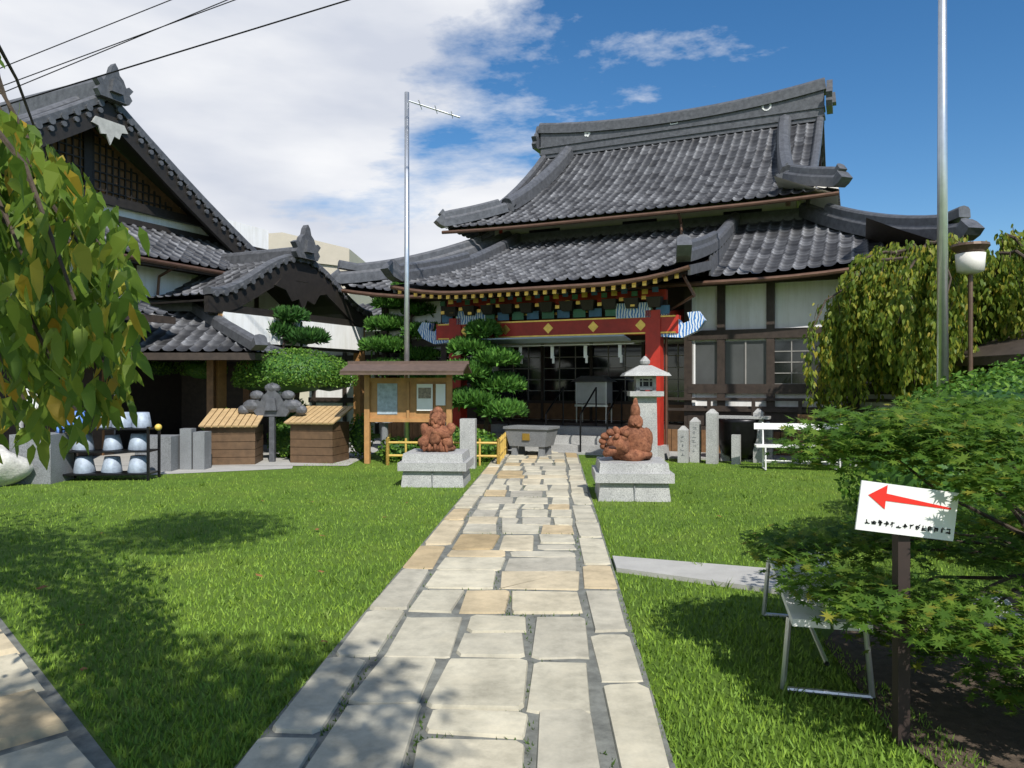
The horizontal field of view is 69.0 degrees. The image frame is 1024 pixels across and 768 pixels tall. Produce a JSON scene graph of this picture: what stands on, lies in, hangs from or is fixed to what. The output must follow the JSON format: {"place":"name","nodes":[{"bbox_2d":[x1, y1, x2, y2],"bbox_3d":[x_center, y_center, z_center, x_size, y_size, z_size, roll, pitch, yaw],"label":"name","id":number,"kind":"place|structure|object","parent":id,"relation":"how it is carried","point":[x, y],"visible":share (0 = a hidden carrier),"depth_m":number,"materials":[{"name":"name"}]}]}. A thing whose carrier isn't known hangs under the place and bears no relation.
{"place":"outdoors","nodes":[
{"label":"outdoors","id":0,"kind":"place"},
{"bbox_2d":[0,45,153,469],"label":"cherry tree","id":1,"kind":"object","parent":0,"point":[97,312],"depth_m":2.51,"materials":[{"name":"plant"}]},
{"bbox_2d":[0,0,349,106],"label":"utility wires","id":2,"kind":"object","parent":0,"point":[183,18],"visible":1,"depth_m":11.99,"materials":[{"name":"rubber"}]},
{"bbox_2d":[148,361,227,378],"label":"window","id":3,"kind":"structure","parent":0,"point":[194,368],"depth_m":17.45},
{"bbox_2d":[0,392,1023,767],"bbox_3d":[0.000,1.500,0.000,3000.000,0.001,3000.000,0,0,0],"label":"ground","id":4,"kind":"structure","parent":0,"point":[262,482],"depth_m":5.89,"materials":[{"name":"green plant"}]},
{"bbox_2d":[0,445,33,486],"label":"white rock","id":5,"kind":"object","parent":4,"relation":"on","point":[14,468],"visible":0.94,"depth_m":10.85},
{"bbox_2d":[0,618,115,767],"bbox_3d":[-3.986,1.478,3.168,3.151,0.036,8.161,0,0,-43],"label":"corner paving","id":6,"kind":"structure","parent":4,"relation":"on","point":[27,714],"depth_m":3.20,"materials":[{"name":"stone"}]},
{"bbox_2d":[59,427,160,480],"bbox_3d":[-6.300,1.080,11.700,1.335,0.840,0.455,0,0,-4],"label":"display rack","id":7,"kind":"object","parent":4,"relation":"on","point":[147,473],"visible":0.66,"depth_m":11.53,"materials":[{"name":"black metal"}]},
{"bbox_2d":[72,412,151,473],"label":"zinc buckets","id":8,"kind":"object","parent":7,"relation":"in","point":[83,464],"visible":0.73,"depth_m":11.62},
{"bbox_2d":[7,205,281,393],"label":"wall","id":9,"kind":"structure","parent":4,"relation":"on","point":[170,281],"depth_m":18.19,"materials":[{"name":"paint"}]},
{"bbox_2d":[10,292,172,315],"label":"tiled roof","id":10,"kind":"structure","parent":9,"relation":"attached to","point":[147,308],"depth_m":14.84,"materials":[{"name":"tile"}]},
{"bbox_2d":[0,63,256,251],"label":"roof ridge tiles","id":11,"kind":"object","parent":9,"relation":"on","point":[50,108],"visible":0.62,"depth_m":16.43,"materials":[{"name":"tile"}]},
{"bbox_2d":[0,257,275,455],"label":"dark kuri frame","id":12,"kind":"object","parent":9,"relation":"attached to","point":[86,380],"visible":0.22,"depth_m":15.38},
{"bbox_2d":[35,102,247,252],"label":"kuri bargeboards","id":13,"kind":"object","parent":9,"relation":"attached to","point":[135,152],"visible":0.59,"depth_m":17.45,"materials":[{"name":"wood"}]},
{"bbox_2d":[91,116,127,144],"bbox_3d":[-8.791,-5.487,16.279,0.401,0.527,0.802,0,0,0],"label":"gable ornament","id":14,"kind":"object","parent":13,"relation":"attached to","point":[111,130],"visible":1,"depth_m":16.25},
{"bbox_2d":[67,242,221,270],"bbox_3d":[-8.055,-2.817,16.046,0.788,0.433,11.160,0,0,25],"label":"roof eave","id":15,"kind":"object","parent":9,"relation":"on","point":[178,261],"depth_m":16.89,"materials":[{"name":"brown wood"}]},
{"bbox_2d":[69,222,233,268],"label":"tiled roof","id":16,"kind":"structure","parent":9,"relation":"attached to","point":[172,246],"depth_m":17.67,"materials":[{"name":"tile"}]},
{"bbox_2d":[67,243,224,294],"bbox_3d":[-7.625,-2.181,15.846,4.815,0.968,10.189,0,0,0],"label":"kuri gutter","id":17,"kind":"object","parent":16,"relation":"attached to","point":[162,262],"visible":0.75,"depth_m":16.51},
{"bbox_2d":[43,129,266,249],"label":"gable wall","id":18,"kind":"structure","parent":9,"relation":"on","point":[89,153],"depth_m":17.33,"materials":[{"name":"wood"}]},
{"bbox_2d":[45,128,186,214],"bbox_3d":[-9.535,-5.025,16.626,2.640,1.650,5.510,0,0,0],"label":"gable lattice","id":19,"kind":"object","parent":18,"relation":"attached to","point":[159,192],"visible":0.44,"depth_m":17.27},
{"bbox_2d":[116,350,284,448],"bbox_3d":[-7.771,0.350,19.224,0.060,2.300,5.400,0,0,25],"label":"doorway","id":20,"kind":"structure","parent":9,"relation":"attached to","point":[158,398],"depth_m":17.75,"materials":[{"name":"black wood"}]},
{"bbox_2d":[114,262,368,433],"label":"entrance gable","id":21,"kind":"structure","parent":9,"relation":"attached to","point":[316,293],"depth_m":17.98,"materials":[{"name":"paint"}]},
{"bbox_2d":[147,261,289,299],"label":"tiled roof","id":22,"kind":"structure","parent":21,"relation":"on","point":[194,287],"depth_m":17.15,"materials":[{"name":"tile"}]},
{"bbox_2d":[203,225,371,317],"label":"karahafu ridges","id":23,"kind":"object","parent":22,"relation":"on","point":[304,248],"visible":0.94,"depth_m":17.84,"materials":[{"name":"tile"}]},
{"bbox_2d":[93,445,378,474],"bbox_3d":[-8.500,1.494,14.850,11.000,0.004,7.300,0,0,0],"label":"shelter apron","id":24,"kind":"object","parent":4,"relation":"on","point":[279,463],"visible":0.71,"depth_m":13.80,"materials":[{"name":"concrete"}]},
{"bbox_2d":[9,428,210,483],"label":"grey stone blocks","id":25,"kind":"structure","parent":24,"relation":"on","point":[188,449],"depth_m":12.75,"materials":[{"name":"stone"}]},
{"bbox_2d":[102,360,250,455],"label":"shelter posts","id":26,"kind":"object","parent":24,"relation":"on","point":[211,384],"visible":0.17,"depth_m":15.53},
{"bbox_2d":[103,353,273,444],"bbox_3d":[-9.000,0.445,16.500,8.000,2.110,4.000,0,0,0],"label":"shelter frame","id":27,"kind":"object","parent":24,"relation":"on","point":[193,402],"visible":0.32,"depth_m":18.35,"materials":[{"name":"wood"}]},
{"bbox_2d":[121,311,251,351],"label":"shelter roof","id":28,"kind":"structure","parent":27,"relation":"on","point":[190,330],"depth_m":15.15,"materials":[{"name":"tile"}]},
{"bbox_2d":[142,298,317,355],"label":"shelter ridges","id":29,"kind":"object","parent":28,"relation":"on","point":[239,335],"visible":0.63,"depth_m":15.42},
{"bbox_2d":[172,312,304,354],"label":"shelter roof","id":30,"kind":"structure","parent":28,"relation":"attached to","point":[228,351],"depth_m":18.21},
{"bbox_2d":[204,424,262,464],"bbox_3d":[-5.270,1.140,14.150,1.003,0.716,0.917,0,0,0],"label":"wooden box","id":31,"kind":"object","parent":24,"relation":"on","point":[236,446],"visible":0.76,"depth_m":13.77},
{"bbox_2d":[198,408,262,427],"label":"box roof","id":32,"kind":"structure","parent":31,"relation":"on","point":[223,418],"depth_m":13.95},
{"bbox_2d":[238,382,306,461],"bbox_3d":[-4.600,0.736,14.271,1.340,1.529,0.209,0,0,0],"label":"oni tile display","id":33,"kind":"object","parent":24,"relation":"on","point":[272,404],"visible":1,"depth_m":14.24},
{"bbox_2d":[211,313,364,424],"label":"karahafu posts","id":34,"kind":"object","parent":24,"relation":"on","point":[221,388],"visible":0.43,"depth_m":15.85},
{"bbox_2d":[203,398,374,457],"bbox_3d":[-4.546,0.908,15.925,3.558,1.242,2.400,0,0,0],"label":"shrub","id":35,"kind":"object","parent":24,"relation":"on","point":[357,417],"depth_m":14.91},
{"bbox_2d":[230,347,358,400],"bbox_3d":[-4.545,0.362,15.501,2.632,2.288,1.840,0,0,0],"label":"bush","id":36,"kind":"object","parent":24,"relation":"on","point":[244,371],"depth_m":15.03,"materials":[{"name":"plant"}]},
{"bbox_2d":[266,304,332,348],"bbox_3d":[-5.176,-0.178,17.411,1.947,3.389,1.184,0,0,0],"label":"pine tree","id":37,"kind":"object","parent":24,"relation":"on","point":[292,333],"depth_m":17.12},
{"bbox_2d":[290,421,348,462],"bbox_3d":[-3.720,1.120,14.450,0.976,0.756,0.935,0,0,0],"label":"hut","id":38,"kind":"object","parent":24,"relation":"on","point":[319,443],"visible":0.94,"depth_m":14.08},
{"bbox_2d":[284,406,353,424],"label":"box roof","id":39,"kind":"structure","parent":38,"relation":"on","point":[323,415],"depth_m":14.30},
{"bbox_2d":[269,232,380,404],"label":"beige building","id":40,"kind":"structure","parent":4,"relation":"on","point":[331,255],"depth_m":32.40,"materials":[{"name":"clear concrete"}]},
{"bbox_2d":[308,331,380,433],"bbox_3d":[-4.609,-0.050,22.693,3.651,3.100,1.745,0,0,0],"label":"corridor frame","id":41,"kind":"object","parent":4,"relation":"on","point":[314,399],"visible":0.15,"depth_m":22.92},
{"bbox_2d":[309,331,380,433],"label":"background wall","id":42,"kind":"structure","parent":4,"relation":"on","point":[333,394],"depth_m":23.02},
{"bbox_2d":[357,282,440,377],"bbox_3d":[-2.693,-0.633,19.192,2.625,4.301,1.588,0,0,0],"label":"tall pine tree","id":43,"kind":"object","parent":4,"relation":"on","point":[385,341],"depth_m":18.86,"materials":[{"name":"plant"}]},
{"bbox_2d":[364,375,451,463],"bbox_3d":[-1.950,0.600,14.000,1.663,1.800,0.216,0,0,0],"label":"notice board","id":44,"kind":"object","parent":4,"relation":"on","point":[407,411],"visible":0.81,"depth_m":14.00,"materials":[{"name":"wood"}]},
{"bbox_2d":[377,383,396,413],"bbox_3d":[-2.349,0.280,14.028,0.380,0.580,0.038,0,0,0],"label":"posted notice","id":45,"kind":"object","parent":44,"relation":"attached to","point":[386,398],"visible":1,"depth_m":14.02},
{"bbox_2d":[340,361,471,374],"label":"notice board roof","id":46,"kind":"structure","parent":44,"relation":"on","point":[407,368],"depth_m":13.61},
{"bbox_2d":[417,384,444,410],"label":"posted notices","id":47,"kind":"object","parent":44,"relation":"attached to","point":[424,404],"visible":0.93,"depth_m":13.92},
{"bbox_2d":[397,449,473,487],"bbox_3d":[-1.130,1.258,11.250,1.000,0.485,1.000,0,0,3],"label":"pedestal","id":48,"kind":"object","parent":4,"relation":"on","point":[449,469],"visible":0.98,"depth_m":10.80,"materials":[{"name":"stone"}]},
{"bbox_2d":[418,406,455,451],"bbox_3d":[-1.127,0.702,11.245,0.577,0.731,0.506,0,0,0],"label":"statue","id":49,"kind":"object","parent":48,"relation":"on","point":[436,433],"visible":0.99,"depth_m":11.11,"materials":[{"name":"stone"}]},
{"bbox_2d":[377,426,496,462],"bbox_3d":[-1.424,1.199,15.044,2.411,0.711,2.148,0,0,0],"label":"shrub","id":50,"kind":"object","parent":4,"relation":"on","point":[456,439],"depth_m":14.24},
{"bbox_2d":[386,432,507,465],"bbox_3d":[-1.280,1.250,14.660,2.384,0.500,2.144,0,0,0],"label":"bamboo fence","id":51,"kind":"object","parent":4,"relation":"on","point":[502,446],"visible":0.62,"depth_m":13.72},
{"bbox_2d":[234,451,675,767],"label":"path mortar","id":52,"kind":"object","parent":4,"relation":"on","point":[603,734],"visible":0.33,"depth_m":4.01,"materials":[{"name":"concrete"}]},
{"bbox_2d":[236,450,668,767],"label":"path stones","id":53,"kind":"object","parent":52,"relation":"on","point":[374,726],"visible":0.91,"depth_m":3.95,"materials":[{"name":"stone"}]},
{"bbox_2d":[503,425,559,456],"bbox_3d":[0.407,1.188,15.466,1.185,0.625,1.021,0,0,0],"label":"incense burner","id":54,"kind":"object","parent":53,"relation":"on","point":[542,437],"visible":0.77,"depth_m":15.26,"materials":[{"name":"stone"}]},
{"bbox_2d":[287,461,642,767],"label":"path joint moss","id":55,"kind":"object","parent":52,"relation":"on","point":[421,722],"visible":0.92,"depth_m":3.54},
{"bbox_2d":[460,418,476,468],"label":"stone pillar","id":56,"kind":"structure","parent":4,"relation":"on","point":[468,433],"depth_m":13.17,"materials":[{"name":"stone"}]},
{"bbox_2d":[435,317,528,432],"bbox_3d":[-0.649,0.030,16.120,2.115,2.964,1.467,0,0,0],"label":"pine tree","id":57,"kind":"object","parent":4,"relation":"on","point":[491,402],"depth_m":15.80,"materials":[{"name":"plant"}]},
{"bbox_2d":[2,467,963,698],"bbox_3d":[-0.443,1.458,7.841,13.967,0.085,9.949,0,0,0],"label":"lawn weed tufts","id":58,"kind":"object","parent":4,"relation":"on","point":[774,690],"visible":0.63,"depth_m":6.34,"materials":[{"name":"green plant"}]},
{"bbox_2d":[337,191,848,446],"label":"temple gutters","id":59,"kind":"object","parent":4,"relation":"on","point":[689,284],"visible":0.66,"depth_m":15.51,"materials":[{"name":"metal"}]},
{"bbox_2d":[440,289,647,305],"bbox_3d":[0.443,-1.800,15.769,4.530,0.100,0.020,0,0,25],"label":"green temple frieze","id":60,"kind":"object","parent":59,"relation":"attached to","point":[574,296],"visible":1,"depth_m":15.63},
{"bbox_2d":[442,305,669,322],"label":"bracket blocks","id":61,"kind":"structure","parent":59,"relation":"attached to","point":[663,309],"depth_m":15.61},
{"bbox_2d":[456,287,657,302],"bbox_3d":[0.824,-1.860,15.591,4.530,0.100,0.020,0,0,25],"label":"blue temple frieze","id":62,"kind":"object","parent":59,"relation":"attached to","point":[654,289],"visible":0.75,"depth_m":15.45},
{"bbox_2d":[380,212,739,292],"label":"temple kohai ridges","id":63,"kind":"object","parent":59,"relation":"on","point":[688,249],"visible":0.84,"depth_m":16.51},
{"bbox_2d":[485,308,651,320],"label":"frieze panels","id":64,"kind":"object","parent":59,"relation":"attached to","point":[550,315],"visible":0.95,"depth_m":15.71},
{"bbox_2d":[349,424,861,465],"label":"stone steps","id":65,"kind":"structure","parent":4,"relation":"on","point":[567,439],"depth_m":16.39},
{"bbox_2d":[508,387,622,451],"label":"handrails","id":66,"kind":"object","parent":65,"relation":"on","point":[588,400],"visible":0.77,"depth_m":16.65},
{"bbox_2d":[571,376,616,422],"bbox_3d":[1.919,0.355,17.409,1.115,1.090,0.945,0,0,0],"label":"offering case frame","id":67,"kind":"object","parent":65,"relation":"on","point":[606,379],"visible":0.89,"depth_m":17.22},
{"bbox_2d":[577,382,611,403],"bbox_3d":[1.919,0.200,17.409,0.866,0.500,0.702,0,0,0],"label":"offering box panel","id":68,"kind":"object","parent":67,"relation":"in","point":[585,390],"visible":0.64,"depth_m":17.23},
{"bbox_2d":[592,457,674,501],"bbox_3d":[1.590,1.258,9.950,1.000,0.485,1.000,0,0,3],"label":"pedestal","id":69,"kind":"object","parent":4,"relation":"on","point":[652,478],"visible":0.98,"depth_m":9.50,"materials":[{"name":"stone"}]},
{"bbox_2d":[599,398,652,460],"bbox_3d":[1.523,0.622,9.948,0.720,0.882,0.454,0,0,-14],"label":"statue","id":70,"kind":"object","parent":69,"relation":"on","point":[632,440],"visible":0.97,"depth_m":9.81,"materials":[{"name":"stone"}]},
{"bbox_2d":[621,356,670,459],"bbox_3d":[2.500,0.485,14.000,0.860,2.030,0.860,0,0,3],"label":"stone lantern","id":71,"kind":"object","parent":4,"relation":"on","point":[647,401],"visible":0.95,"depth_m":13.80,"materials":[{"name":"stone"}]},
{"bbox_2d":[381,273,910,445],"bbox_3d":[5.164,-0.685,20.757,17.171,3.830,12.883,0,0,0],"label":"timber framing","id":72,"kind":"object","parent":4,"relation":"on","point":[770,388],"depth_m":15.68,"materials":[{"name":"wood"}]},
{"bbox_2d":[402,270,687,298],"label":"rafter ends","id":73,"kind":"object","parent":72,"relation":"attached to","point":[670,277],"visible":0.3,"depth_m":14.65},
{"bbox_2d":[398,273,678,317],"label":"rafter ends","id":74,"kind":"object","parent":73,"relation":"attached to","point":[644,283],"depth_m":15.02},
{"bbox_2d":[400,260,707,290],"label":"roof eave","id":75,"kind":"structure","parent":72,"relation":"attached to","point":[530,284],"depth_m":15.35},
{"bbox_2d":[443,296,667,317],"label":"temple brackets","id":76,"kind":"object","parent":72,"relation":"attached to","point":[653,302],"visible":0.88,"depth_m":15.60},
{"bbox_2d":[481,334,630,343],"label":"beam","id":77,"kind":"structure","parent":72,"relation":"attached to","point":[561,339],"depth_m":15.49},
{"bbox_2d":[500,343,633,363],"bbox_3d":[0.860,-0.640,15.965,3.600,0.400,0.039,0,0,25],"label":"shimenawa rope","id":78,"kind":"object","parent":77,"relation":"hanging from","point":[585,353],"visible":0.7,"depth_m":15.65,"materials":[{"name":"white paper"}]},
{"bbox_2d":[418,302,706,344],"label":"carved beam ends","id":79,"kind":"object","parent":72,"relation":"attached to","point":[696,322],"visible":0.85,"depth_m":14.96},
{"bbox_2d":[399,224,729,286],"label":"temple roof","id":80,"kind":"structure","parent":72,"relation":"on","point":[599,256],"depth_m":17.50,"materials":[{"name":"tile"}]},
{"bbox_2d":[519,342,683,420],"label":"temple door stiles","id":81,"kind":"object","parent":72,"relation":"in","point":[542,401],"visible":0.36,"depth_m":18.31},
{"bbox_2d":[388,403,868,457],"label":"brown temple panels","id":82,"kind":"object","parent":72,"relation":"attached to","point":[396,429],"visible":0.12,"depth_m":18.25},
{"bbox_2d":[344,254,912,294],"bbox_3d":[2.246,-2.572,17.281,13.431,0.945,7.600,0,0,0],"label":"roof eave","id":83,"kind":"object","parent":72,"relation":"attached to","point":[792,270],"depth_m":15.43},
{"bbox_2d":[341,218,934,290],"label":"tiled roof","id":84,"kind":"structure","parent":72,"relation":"on","point":[769,246],"depth_m":16.45,"materials":[{"name":"tile"}]},
{"bbox_2d":[388,340,893,401],"bbox_3d":[2.125,-0.250,17.020,10.802,1.400,5.065,0,0,0],"label":"temple window glass","id":85,"kind":"object","parent":72,"relation":"in","point":[631,350],"visible":0.23,"depth_m":18.19,"materials":[{"name":"glass"}]},
{"bbox_2d":[389,279,895,452],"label":"plaster wall","id":86,"kind":"structure","parent":72,"relation":"attached to","point":[745,306],"depth_m":15.68,"materials":[{"name":"paint"}]},
{"bbox_2d":[393,339,895,401],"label":"temple muntins","id":87,"kind":"object","parent":72,"relation":"attached to","point":[625,367],"visible":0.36,"depth_m":18.00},
{"bbox_2d":[695,341,765,383],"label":"window","id":88,"kind":"structure","parent":72,"relation":"in","point":[705,362],"depth_m":15.79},
{"bbox_2d":[404,0,948,446],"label":"poles","id":89,"kind":"object","parent":4,"relation":"on","point":[942,357],"visible":0.84,"depth_m":10.96,"materials":[{"name":"metal"}]},
{"bbox_2d":[612,556,780,594],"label":"side slab","id":90,"kind":"structure","parent":4,"relation":"on","point":[742,577],"depth_m":5.82,"materials":[{"name":"concrete"}]},
{"bbox_2d":[678,409,772,464],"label":"stone posts","id":91,"kind":"object","parent":4,"relation":"on","point":[713,416],"visible":0.84,"depth_m":14.16,"materials":[{"name":"stone"}]},
{"bbox_2d":[719,418,764,459],"bbox_3d":[4.450,1.070,14.550,0.940,0.780,0.940,0,0,0],"label":"cauldron","id":92,"kind":"object","parent":4,"relation":"on","point":[744,429],"visible":0.56,"depth_m":14.18,"materials":[{"name":"black metal"}]},
{"bbox_2d":[762,560,875,699],"bbox_3d":[1.660,1.305,4.150,0.715,0.378,1.289,0,0,0],"label":"folding chair","id":93,"kind":"object","parent":4,"relation":"on","point":[869,667],"visible":0.52,"depth_m":3.60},
{"bbox_2d":[768,552,872,631],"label":"bench planks","id":94,"kind":"object","parent":93,"relation":"on","point":[800,615],"visible":0.29,"depth_m":3.59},
{"bbox_2d":[801,224,1023,423],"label":"weeping tree","id":95,"kind":"object","parent":4,"relation":"on","point":[875,308],"depth_m":12.60,"materials":[{"name":"plant"}]},
{"bbox_2d":[824,590,1023,767],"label":"soil bed","id":96,"kind":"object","parent":4,"relation":"on","point":[992,733],"depth_m":3.42,"materials":[{"name":"soil"}]},
{"bbox_2d":[738,391,1023,716],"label":"maple tree","id":97,"kind":"object","parent":96,"relation":"on","point":[961,423],"depth_m":3.37,"materials":[{"name":"plant"}]},
{"bbox_2d":[892,534,909,746],"bbox_3d":[1.620,0.980,3.100,0.050,1.040,0.050,0,0,0],"label":"arrow sign post","id":98,"kind":"object","parent":96,"relation":"on","point":[900,651],"visible":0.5,"depth_m":3.08,"materials":[{"name":"wood"}]},
{"bbox_2d":[834,353,1023,547],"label":"shrub","id":99,"kind":"object","parent":4,"relation":"on","point":[1000,376],"depth_m":7.34,"materials":[{"name":"plant"}]},
{"bbox_2d":[950,241,990,384],"bbox_3d":[7.080,-0.350,11.500,0.540,3.700,0.540,0,0,0],"label":"street lamp pole","id":100,"kind":"object","parent":4,"relation":"on","point":[972,246],"visible":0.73,"depth_m":11.47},
{"bbox_2d":[955,251,985,274],"bbox_3d":[7.080,-1.855,11.500,0.420,0.330,0.420,0,0,0],"label":"lamp globe","id":101,"kind":"object","parent":100,"relation":"on","point":[968,263],"visible":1,"depth_m":11.35,"materials":[{"name":"white glass"}]},
{"bbox_2d":[0,0,1023,261],"label":"sky","id":102,"kind":"structure","parent":0,"point":[285,126],"materials":[{"name":"blue"}]},
{"bbox_2d":[438,315,675,339],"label":"red beam","id":103,"kind":"structure","parent":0,"point":[593,326],"depth_m":15.56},
{"bbox_2d":[451,122,829,227],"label":"upper tiled roof","id":104,"kind":"structure","parent":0,"point":[735,166],"depth_m":22.04,"materials":[{"name":"tile"}]},
{"bbox_2d":[331,77,984,284],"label":"roof ridges","id":105,"kind":"object","parent":104,"relation":"on","point":[562,144],"visible":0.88,"depth_m":22.25,"materials":[{"name":"tile"}]},
{"bbox_2d":[455,186,838,229],"bbox_3d":[3.049,-4.611,19.831,9.957,0.622,5.626,0,0,0],"label":"roof eave","id":106,"kind":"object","parent":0,"point":[767,197],"depth_m":19.46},
{"bbox_2d":[495,201,799,235],"bbox_3d":[5.322,-3.950,24.704,11.670,1.700,12.250,0,0,0],"label":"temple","id":107,"kind":"object","parent":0,"point":[778,206],"depth_m":19.97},
{"bbox_2d":[754,423,842,447],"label":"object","id":108,"kind":"object","parent":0,"point":[766,425],"visible":0.43,"depth_m":13.13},
{"bbox_2d":[774,176,838,207],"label":"temple soffit","id":109,"kind":"structure","parent":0,"point":[822,202],"depth_m":17.86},
{"bbox_2d":[865,218,936,245],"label":"temple soffit","id":110,"kind":"structure","parent":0,"point":[876,231],"depth_m":14.42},
{"bbox_2d":[855,480,958,540],"bbox_3d":[1.620,0.520,3.050,0.460,0.259,0.070,0,0,0],"label":"arrow sign","id":111,"kind":"object","parent":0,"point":[869,509],"visible":0.93,"depth_m":3.05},
{"bbox_2d":[869,485,950,509],"bbox_3d":[1.629,0.465,3.046,0.366,0.107,0.052,0,0,0],"label":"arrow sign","id":112,"kind":"object","parent":111,"relation":"attached to","point":[881,497],"visible":1,"depth_m":3.04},
{"bbox_2d":[949,329,1023,365],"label":"shed roof","id":113,"kind":"structure","parent":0,"point":[990,352],"depth_m":11.55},
{"bbox_3d":[11.231,-3.201,21.190,8.186,1.985,15.351,0,0,0],"label":"temple","id":114,"kind":"object","parent":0,"visible":0},
{"bbox_2d":[821,133,823,165],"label":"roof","id":115,"kind":"structure","parent":114,"relation":"on","point":[822,157],"depth_m":23.70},
{"bbox_2d":[446,215,503,240],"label":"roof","id":116,"kind":"structure","parent":115,"relation":"attached to","point":[488,234],"depth_m":22.58,"materials":[{"name":"tile"}]},
{"bbox_2d":[529,208,761,232],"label":"temple vents","id":117,"kind":"object","parent":115,"relation":"attached to","point":[652,220],"visible":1,"depth_m":20.20,"materials":[{"name":"black metal"}]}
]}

